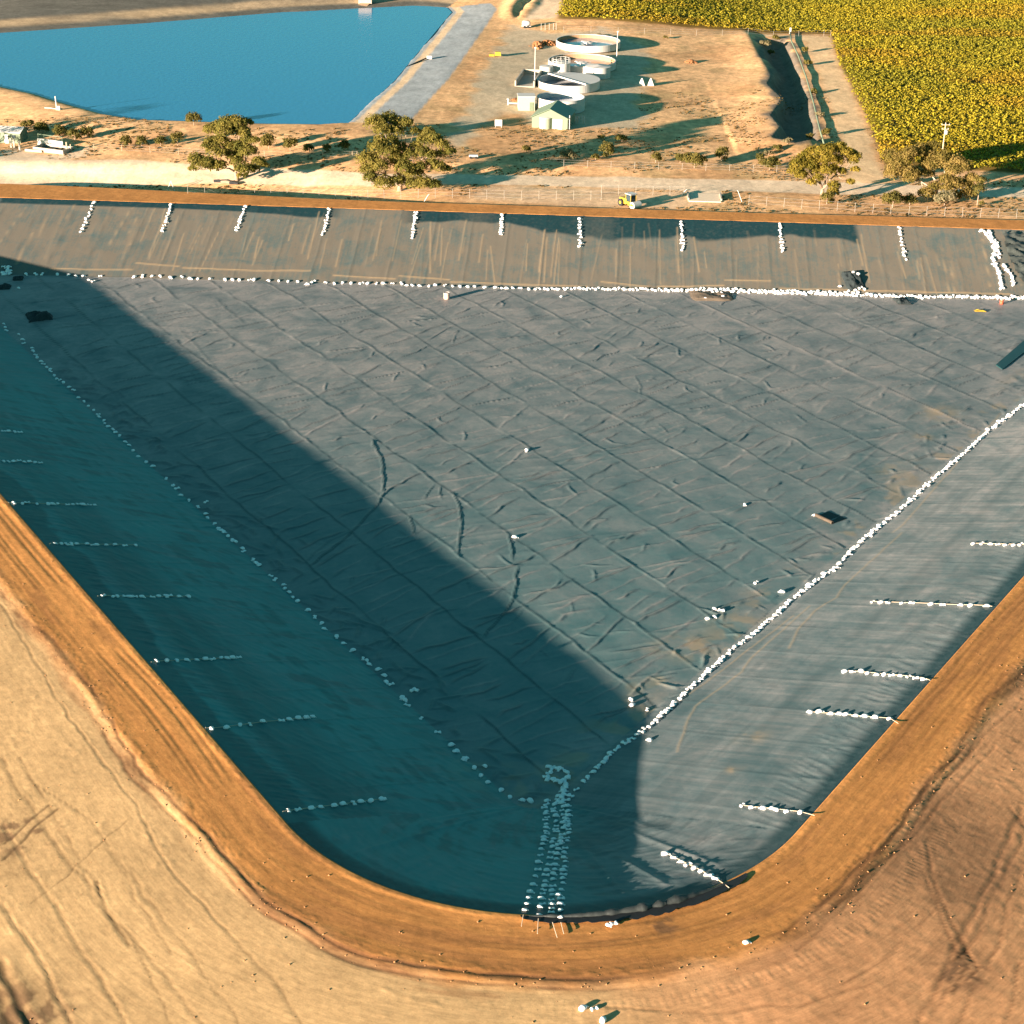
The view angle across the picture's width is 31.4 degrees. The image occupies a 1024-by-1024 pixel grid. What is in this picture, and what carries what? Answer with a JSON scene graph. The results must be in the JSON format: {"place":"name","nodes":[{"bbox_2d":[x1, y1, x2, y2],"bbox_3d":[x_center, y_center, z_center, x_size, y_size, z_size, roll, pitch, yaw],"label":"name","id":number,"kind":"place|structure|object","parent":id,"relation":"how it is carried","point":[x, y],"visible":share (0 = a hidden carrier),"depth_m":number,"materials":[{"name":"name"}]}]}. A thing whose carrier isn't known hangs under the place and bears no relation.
{"place":"outdoors","nodes":[
{"label":"outdoors","id":0,"kind":"place"},
{"bbox_2d":[0,6,451,123],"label":"water","id":1,"kind":"structure","parent":0,"point":[327,66],"depth_m":490.05,"materials":[{"name":"blue liquid"}]},
{"bbox_2d":[469,154,477,158],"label":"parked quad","id":2,"kind":"object","parent":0,"point":[473,155],"visible":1,"depth_m":403.34,"materials":[{"name":"white paint"}]},
{"bbox_2d":[0,0,1023,1023],"bbox_3d":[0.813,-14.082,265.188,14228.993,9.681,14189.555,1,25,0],"label":"ground","id":3,"kind":"structure","parent":0,"point":[162,921],"depth_m":177.72,"materials":[{"name":"soil"}]},
{"bbox_2d":[0,126,27,142],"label":"pump hut","id":4,"kind":"object","parent":3,"relation":"on","point":[17,133],"visible":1,"depth_m":412.62,"materials":[{"name":"white paint"}]},
{"bbox_2d":[4,134,8,142],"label":"door","id":5,"kind":"structure","parent":4,"relation":"in","point":[5,136],"depth_m":412.58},
{"bbox_2d":[19,120,34,131],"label":"shrub","id":6,"kind":"object","parent":3,"relation":"on","point":[25,123],"visible":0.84,"depth_m":419.38,"materials":[{"name":"green plant"}]},
{"bbox_2d":[25,149,42,152],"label":"concrete kerb","id":7,"kind":"structure","parent":3,"relation":"on","point":[34,150],"depth_m":406.10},
{"bbox_2d":[33,119,49,132],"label":"shrub","id":8,"kind":"object","parent":3,"relation":"on","point":[41,125],"visible":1,"depth_m":417.52,"materials":[{"name":"green plant"}]},
{"bbox_2d":[37,134,63,144],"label":"white wall","id":9,"kind":"structure","parent":3,"relation":"on","point":[40,140],"depth_m":409.66,"materials":[{"name":"paint"}]},
{"bbox_2d":[33,143,73,153],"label":"basin","id":10,"kind":"object","parent":3,"relation":"on","point":[49,148],"visible":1,"depth_m":406.46,"materials":[{"name":"concrete"}]},
{"bbox_2d":[51,96,59,109],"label":"gauge post","id":11,"kind":"object","parent":3,"relation":"on","point":[57,108],"visible":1,"depth_m":435.05,"materials":[{"name":"metal"}]},
{"bbox_2d":[52,123,67,135],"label":"shrub","id":12,"kind":"object","parent":3,"relation":"on","point":[59,129],"visible":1,"depth_m":415.14,"materials":[{"name":"green plant"}]},
{"bbox_2d":[67,127,81,140],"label":"shrub","id":13,"kind":"object","parent":3,"relation":"on","point":[76,132],"visible":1,"depth_m":411.56,"materials":[{"name":"green plant"}]},
{"bbox_2d":[80,125,93,137],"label":"shrub","id":14,"kind":"object","parent":3,"relation":"on","point":[88,131],"visible":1,"depth_m":412.94,"materials":[{"name":"green plant"}]},
{"bbox_2d":[119,134,131,146],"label":"shrub","id":15,"kind":"object","parent":3,"relation":"on","point":[126,140],"visible":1,"depth_m":407.67,"materials":[{"name":"green plant"}]},
{"bbox_2d":[135,135,147,145],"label":"shrub","id":16,"kind":"object","parent":3,"relation":"on","point":[141,139],"visible":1,"depth_m":408.49,"materials":[{"name":"green plant"}]},
{"bbox_2d":[154,135,165,145],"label":"shrub","id":17,"kind":"object","parent":3,"relation":"on","point":[160,140],"visible":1,"depth_m":408.82,"materials":[{"name":"green plant"}]},
{"bbox_2d":[170,131,183,145],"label":"shrub","id":18,"kind":"object","parent":3,"relation":"on","point":[178,136],"visible":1,"depth_m":408.81,"materials":[{"name":"green plant"}]},
{"bbox_2d":[184,111,201,121],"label":"shrub","id":19,"kind":"object","parent":3,"relation":"on","point":[192,116],"visible":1,"depth_m":421.75,"materials":[{"name":"green plant"}]},
{"bbox_2d":[93,144,356,157],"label":"wire fence","id":20,"kind":"object","parent":3,"relation":"on","point":[191,153],"visible":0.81,"depth_m":404.15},
{"bbox_2d":[187,113,269,180],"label":"gum tree","id":21,"kind":"object","parent":3,"relation":"on","point":[228,125],"visible":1,"depth_m":387.35,"materials":[{"name":"green plant"}]},
{"bbox_2d":[259,132,276,148],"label":"shrub","id":22,"kind":"object","parent":3,"relation":"on","point":[267,139],"visible":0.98,"depth_m":407.01,"materials":[{"name":"green plant"}]},
{"bbox_2d":[282,137,297,150],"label":"shrub","id":23,"kind":"object","parent":3,"relation":"on","point":[287,143],"visible":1,"depth_m":405.30,"materials":[{"name":"green plant"}]},
{"bbox_2d":[302,143,314,151],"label":"shrub","id":24,"kind":"object","parent":3,"relation":"on","point":[307,146],"visible":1,"depth_m":404.87,"materials":[{"name":"green plant"}]},
{"bbox_2d":[322,144,331,152],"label":"shrub","id":25,"kind":"object","parent":3,"relation":"on","point":[325,147],"visible":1,"depth_m":404.81,"materials":[{"name":"green plant"}]},
{"bbox_2d":[337,139,350,150],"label":"shrub","id":26,"kind":"object","parent":3,"relation":"on","point":[344,143],"visible":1,"depth_m":405.22,"materials":[{"name":"green plant"}]},
{"bbox_2d":[358,0,372,5],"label":"intake block","id":27,"kind":"structure","parent":3,"relation":"on","point":[364,2],"depth_m":575.25,"materials":[{"name":"concrete"}]},
{"bbox_2d":[187,184,601,199],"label":"wire fence","id":28,"kind":"object","parent":3,"relation":"on","point":[388,193],"visible":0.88,"depth_m":377.40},
{"bbox_2d":[353,109,456,191],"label":"gum tree","id":29,"kind":"object","parent":3,"relation":"on","point":[381,145],"visible":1,"depth_m":379.41,"materials":[{"name":"green plant"}]},
{"bbox_2d":[406,56,431,66],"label":"pipe","id":30,"kind":"object","parent":3,"relation":"on","point":[429,57],"visible":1,"depth_m":496.48,"materials":[{"name":"metal"}]},
{"bbox_2d":[489,51,500,55],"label":"yellow plant item","id":31,"kind":"object","parent":3,"relation":"on","point":[497,53],"visible":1,"depth_m":501.32,"materials":[{"name":"paint"}]},
{"bbox_2d":[495,120,501,127],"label":"notice board","id":32,"kind":"object","parent":3,"relation":"on","point":[498,122],"visible":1,"depth_m":429.98,"materials":[{"name":"white paint"}]},
{"bbox_2d":[0,198,1023,914],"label":"pond liner","id":33,"kind":"object","parent":3,"relation":"on","point":[364,472],"visible":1,"depth_m":255.46,"materials":[{"name":"plastic"}]},
{"bbox_2d":[0,283,11,289],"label":"liner scrap","id":34,"kind":"object","parent":33,"relation":"on","point":[5,286],"visible":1,"depth_m":339.47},
{"bbox_2d":[12,275,23,280],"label":"liner scrap","id":35,"kind":"object","parent":33,"relation":"on","point":[16,278],"visible":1,"depth_m":344.11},
{"bbox_2d":[25,311,52,322],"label":"liner scrap","id":36,"kind":"object","parent":33,"relation":"on","point":[33,316],"visible":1,"depth_m":323.47,"materials":[{"name":"plastic"}]},
{"bbox_2d":[205,716,311,727],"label":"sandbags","id":37,"kind":"object","parent":33,"relation":"on","point":[258,722],"visible":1,"depth_m":191.69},
{"bbox_2d":[283,799,377,811],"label":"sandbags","id":38,"kind":"object","parent":33,"relation":"on","point":[330,805],"visible":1,"depth_m":177.80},
{"bbox_2d":[444,292,449,299],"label":"drum","id":39,"kind":"object","parent":33,"relation":"on","point":[446,295],"visible":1,"depth_m":337.01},
{"bbox_2d":[0,201,1023,659],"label":"sandbag lines","id":40,"kind":"object","parent":33,"relation":"on","point":[834,293],"visible":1,"depth_m":342.06,"materials":[{"name":"fabric"}]},
{"bbox_2d":[661,851,670,855],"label":"sandbag","id":41,"kind":"object","parent":33,"relation":"on","point":[664,853],"visible":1,"depth_m":172.40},
{"bbox_2d":[689,290,733,300],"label":"liner scrap","id":42,"kind":"object","parent":33,"relation":"on","point":[695,295],"visible":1,"depth_m":340.17,"materials":[{"name":"plastic"}]},
{"bbox_2d":[814,511,846,523],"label":"liner roll","id":43,"kind":"object","parent":33,"relation":"on","point":[828,516],"visible":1,"depth_m":252.67,"materials":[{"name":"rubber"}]},
{"bbox_2d":[841,270,864,290],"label":"liner scrap","id":44,"kind":"object","parent":33,"relation":"on","point":[853,281],"visible":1,"depth_m":345.49,"materials":[{"name":"plastic"}]},
{"bbox_2d":[820,712,898,723],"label":"rope","id":45,"kind":"object","parent":33,"relation":"on","point":[860,715],"visible":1,"depth_m":192.88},
{"bbox_2d":[892,297,911,304],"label":"liner scrap","id":46,"kind":"object","parent":33,"relation":"on","point":[902,300],"visible":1,"depth_m":338.93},
{"bbox_2d":[873,601,983,605],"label":"rope","id":47,"kind":"object","parent":33,"relation":"on","point":[934,603],"visible":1,"depth_m":218.92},
{"bbox_2d":[996,341,1023,369],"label":"liner strip","id":48,"kind":"object","parent":33,"relation":"on","point":[1014,354],"visible":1,"depth_m":312.98,"materials":[{"name":"plastic"}]},
{"bbox_2d":[1003,231,1023,281],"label":"loose sheet","id":49,"kind":"object","parent":33,"relation":"on","point":[1014,243],"visible":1,"depth_m":353.50,"materials":[{"name":"plastic"}]},
{"bbox_2d":[0,90,1023,217],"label":"dry grass","id":50,"kind":"structure","parent":3,"relation":"on","point":[653,150],"depth_m":407.45,"materials":[{"name":"plant"}]},
{"bbox_2d":[0,561,1023,1022],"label":"loose clods","id":51,"kind":"object","parent":3,"relation":"on","point":[478,921],"visible":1,"depth_m":165.35,"materials":[{"name":"soil"}]},
{"bbox_2d":[521,21,530,27],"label":"water trailer","id":52,"kind":"object","parent":3,"relation":"on","point":[525,24],"visible":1,"depth_m":539.41,"materials":[{"name":"white paint"}]},
{"bbox_2d":[521,145,530,151],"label":"shrub","id":53,"kind":"object","parent":3,"relation":"on","point":[526,147],"visible":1,"depth_m":409.52,"materials":[{"name":"green plant"}]},
{"bbox_2d":[517,93,535,110],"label":"white cabin","id":54,"kind":"object","parent":3,"relation":"on","point":[525,101],"visible":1,"depth_m":445.43,"materials":[{"name":"metal"}]},
{"bbox_2d":[515,69,541,87],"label":"concrete bunker","id":55,"kind":"object","parent":3,"relation":"on","point":[525,78],"visible":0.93,"depth_m":475.26},
{"bbox_2d":[529,41,543,49],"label":"rubble heap","id":56,"kind":"object","parent":3,"relation":"on","point":[538,45],"visible":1,"depth_m":515.88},
{"bbox_2d":[539,117,550,128],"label":"rain tank","id":57,"kind":"object","parent":3,"relation":"on","point":[544,122],"visible":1,"depth_m":429.76,"materials":[{"name":"concrete"}]},
{"bbox_2d":[541,40,554,45],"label":"rubble heap","id":58,"kind":"object","parent":3,"relation":"on","point":[548,42],"visible":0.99,"depth_m":518.41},
{"bbox_2d":[540,65,563,74],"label":"control box","id":59,"kind":"object","parent":3,"relation":"on","point":[546,69],"visible":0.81,"depth_m":479.71,"materials":[{"name":"white paint"}]},
{"bbox_2d":[531,100,576,129],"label":"green shed","id":60,"kind":"structure","parent":3,"relation":"on","point":[560,114],"depth_m":430.50,"materials":[{"name":"metal"}]},
{"bbox_2d":[552,119,562,129],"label":"roller door","id":61,"kind":"structure","parent":60,"relation":"in","point":[557,123],"depth_m":429.95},
{"bbox_2d":[537,91,584,113],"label":"round tank","id":62,"kind":"object","parent":3,"relation":"on","point":[576,101],"visible":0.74,"depth_m":450.04,"materials":[{"name":"white paint"}]},
{"bbox_2d":[551,56,570,72],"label":"round tank","id":63,"kind":"object","parent":3,"relation":"on","point":[558,65],"visible":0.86,"depth_m":482.21,"materials":[{"name":"white paint"}]},
{"bbox_2d":[537,72,599,93],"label":"round tank","id":64,"kind":"object","parent":3,"relation":"on","point":[580,83],"visible":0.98,"depth_m":469.59,"materials":[{"name":"white paint"}]},
{"bbox_2d":[559,147,577,159],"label":"shrub","id":65,"kind":"object","parent":3,"relation":"on","point":[569,153],"visible":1,"depth_m":403.52,"materials":[{"name":"green plant"}]},
{"bbox_2d":[548,53,615,72],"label":"round tank","id":66,"kind":"object","parent":3,"relation":"on","point":[579,62],"visible":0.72,"depth_m":498.96,"materials":[{"name":"white paint"}]},
{"bbox_2d":[578,1004,588,1011],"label":"sandbag","id":67,"kind":"object","parent":3,"relation":"on","point":[582,1007],"visible":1,"depth_m":149.62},
{"bbox_2d":[556,34,619,52],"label":"round tank","id":68,"kind":"object","parent":3,"relation":"on","point":[589,43],"visible":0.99,"depth_m":518.28,"materials":[{"name":"white paint"}]},
{"bbox_2d":[591,153,599,159],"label":"shrub","id":69,"kind":"object","parent":3,"relation":"on","point":[595,156],"visible":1,"depth_m":404.89,"materials":[{"name":"green plant"}]},
{"bbox_2d":[585,64,610,78],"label":"round tank","id":70,"kind":"object","parent":3,"relation":"on","point":[601,71],"visible":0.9,"depth_m":481.08,"materials":[{"name":"white paint"}]},
{"bbox_2d":[599,1016,605,1023],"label":"sandbag","id":71,"kind":"object","parent":3,"relation":"on","point":[602,1020],"visible":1,"depth_m":148.46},
{"bbox_2d":[599,141,613,157],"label":"shrub","id":72,"kind":"object","parent":3,"relation":"on","point":[607,147],"visible":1,"depth_m":405.64,"materials":[{"name":"green plant"}]},
{"bbox_2d":[614,133,627,140],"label":"shrub","id":73,"kind":"object","parent":3,"relation":"on","point":[622,137],"visible":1,"depth_m":420.08,"materials":[{"name":"green plant"}]},
{"bbox_2d":[618,192,641,208],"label":"road roller","id":74,"kind":"object","parent":3,"relation":"on","point":[629,198],"visible":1,"depth_m":371.27,"materials":[{"name":"yellow paint"}]},
{"bbox_2d":[520,873,746,922],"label":"trench sheet","id":75,"kind":"object","parent":3,"relation":"on","point":[695,900],"visible":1,"depth_m":160.66,"materials":[{"name":"plastic"}]},
{"bbox_2d":[526,879,733,917],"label":"liner fold","id":76,"kind":"object","parent":75,"relation":"on","point":[673,899],"visible":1,"depth_m":160.93,"materials":[{"name":"plastic"}]},
{"bbox_2d":[638,78,644,85],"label":"pointed block","id":77,"kind":"structure","parent":3,"relation":"on","point":[641,82],"depth_m":476.36,"materials":[{"name":"white paint"}]},
{"bbox_2d":[601,185,683,194],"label":"wire fence","id":78,"kind":"object","parent":3,"relation":"on","point":[641,189],"visible":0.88,"depth_m":380.66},
{"bbox_2d":[647,78,653,85],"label":"pointed block","id":79,"kind":"structure","parent":3,"relation":"on","point":[650,82],"depth_m":476.89,"materials":[{"name":"white paint"}]},
{"bbox_2d":[650,151,662,161],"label":"shrub","id":80,"kind":"object","parent":3,"relation":"on","point":[657,156],"visible":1,"depth_m":404.19,"materials":[{"name":"green plant"}]},
{"bbox_2d":[540,158,777,170],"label":"wire fence","id":81,"kind":"object","parent":3,"relation":"on","point":[668,165],"visible":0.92,"depth_m":399.07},
{"bbox_2d":[675,153,682,162],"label":"shrub","id":82,"kind":"object","parent":3,"relation":"on","point":[678,156],"visible":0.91,"depth_m":404.37,"materials":[{"name":"green plant"}]},
{"bbox_2d":[685,59,697,63],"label":"rubble heap","id":83,"kind":"object","parent":3,"relation":"on","point":[690,61],"visible":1,"depth_m":506.91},
{"bbox_2d":[682,152,707,167],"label":"shrub","id":84,"kind":"object","parent":3,"relation":"on","point":[694,158],"visible":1,"depth_m":399.46,"materials":[{"name":"green plant"}]},
{"bbox_2d":[567,26,830,36],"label":"wire fence","id":85,"kind":"object","parent":3,"relation":"on","point":[644,32],"visible":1,"depth_m":538.53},
{"bbox_2d":[687,192,721,202],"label":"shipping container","id":86,"kind":"object","parent":3,"relation":"on","point":[701,197],"visible":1,"depth_m":379.20,"materials":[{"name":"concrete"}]},
{"bbox_2d":[714,146,729,160],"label":"shrub","id":87,"kind":"object","parent":3,"relation":"on","point":[721,151],"visible":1,"depth_m":406.74,"materials":[{"name":"green plant"}]},
{"bbox_2d":[756,153,764,159],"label":"shrub","id":88,"kind":"object","parent":3,"relation":"on","point":[759,155],"visible":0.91,"depth_m":406.86,"materials":[{"name":"green plant"}]},
{"bbox_2d":[759,40,771,46],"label":"shrub","id":89,"kind":"object","parent":3,"relation":"on","point":[767,42],"visible":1,"depth_m":532.96,"materials":[{"name":"green plant"}]},
{"bbox_2d":[758,155,780,169],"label":"shrub","id":90,"kind":"object","parent":3,"relation":"on","point":[770,161],"visible":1,"depth_m":400.05,"materials":[{"name":"green plant"}]},
{"bbox_2d":[772,144,782,150],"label":"shrub","id":91,"kind":"object","parent":3,"relation":"on","point":[778,146],"visible":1,"depth_m":414.81,"materials":[{"name":"green plant"}]},
{"bbox_2d":[781,138,792,143],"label":"shrub","id":92,"kind":"object","parent":3,"relation":"on","point":[786,140],"visible":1,"depth_m":417.96,"materials":[{"name":"beige plant"}]},
{"bbox_2d":[555,0,1023,170],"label":"vineyard","id":93,"kind":"object","parent":3,"relation":"on","point":[699,6],"visible":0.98,"depth_m":524.44,"materials":[{"name":"green plant"}]},
{"bbox_2d":[789,27,824,143],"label":"pipeline","id":94,"kind":"object","parent":3,"relation":"on","point":[808,85],"visible":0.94,"depth_m":478.95,"materials":[{"name":"white paint"}]},
{"bbox_2d":[803,59,812,64],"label":"shrub","id":95,"kind":"object","parent":3,"relation":"on","point":[806,61],"visible":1,"depth_m":506.58,"materials":[{"name":"green plant"}]},
{"bbox_2d":[805,133,813,137],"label":"shrub","id":96,"kind":"object","parent":3,"relation":"on","point":[809,135],"visible":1,"depth_m":433.51,"materials":[{"name":"green plant"}]},
{"bbox_2d":[815,111,824,117],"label":"shrub","id":97,"kind":"object","parent":3,"relation":"on","point":[820,114],"visible":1,"depth_m":448.23,"materials":[{"name":"green plant"}]},
{"bbox_2d":[786,141,862,196],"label":"gum tree","id":98,"kind":"object","parent":3,"relation":"on","point":[812,158],"visible":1,"depth_m":378.52,"materials":[{"name":"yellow plant"}]},
{"bbox_2d":[821,128,830,135],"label":"shrub","id":99,"kind":"object","parent":3,"relation":"on","point":[825,131],"visible":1,"depth_m":429.92,"materials":[{"name":"green plant"}]},
{"bbox_2d":[820,191,835,203],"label":"shrub","id":100,"kind":"object","parent":3,"relation":"on","point":[824,196],"visible":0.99,"depth_m":375.70,"materials":[{"name":"green plant"}]},
{"bbox_2d":[749,195,1019,217],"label":"wire fence","id":101,"kind":"object","parent":3,"relation":"on","point":[888,208],"visible":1,"depth_m":369.84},
{"bbox_2d":[881,190,903,207],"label":"shrub","id":102,"kind":"object","parent":3,"relation":"on","point":[895,196],"visible":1,"depth_m":373.69,"materials":[{"name":"green plant"}]},
{"bbox_2d":[902,193,917,204],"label":"shrub","id":103,"kind":"object","parent":3,"relation":"on","point":[911,198],"visible":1,"depth_m":376.00,"materials":[{"name":"green plant"}]},
{"bbox_2d":[880,139,981,199],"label":"gum tree","id":104,"kind":"object","parent":3,"relation":"on","point":[930,155],"visible":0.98,"depth_m":377.75,"materials":[{"name":"green plant"}]},
{"bbox_2d":[933,188,956,205],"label":"shrub","id":105,"kind":"object","parent":3,"relation":"on","point":[946,196],"visible":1,"depth_m":375.04,"materials":[{"name":"beige plant"}]},
{"bbox_2d":[942,122,949,148],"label":"power pole","id":106,"kind":"object","parent":3,"relation":"on","point":[945,130],"visible":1,"depth_m":415.46,"materials":[{"name":"white paint"}]},
{"bbox_2d":[970,176,986,205],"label":"shrub","id":107,"kind":"object","parent":3,"relation":"on","point":[980,186],"visible":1,"depth_m":375.08,"materials":[{"name":"green plant"}]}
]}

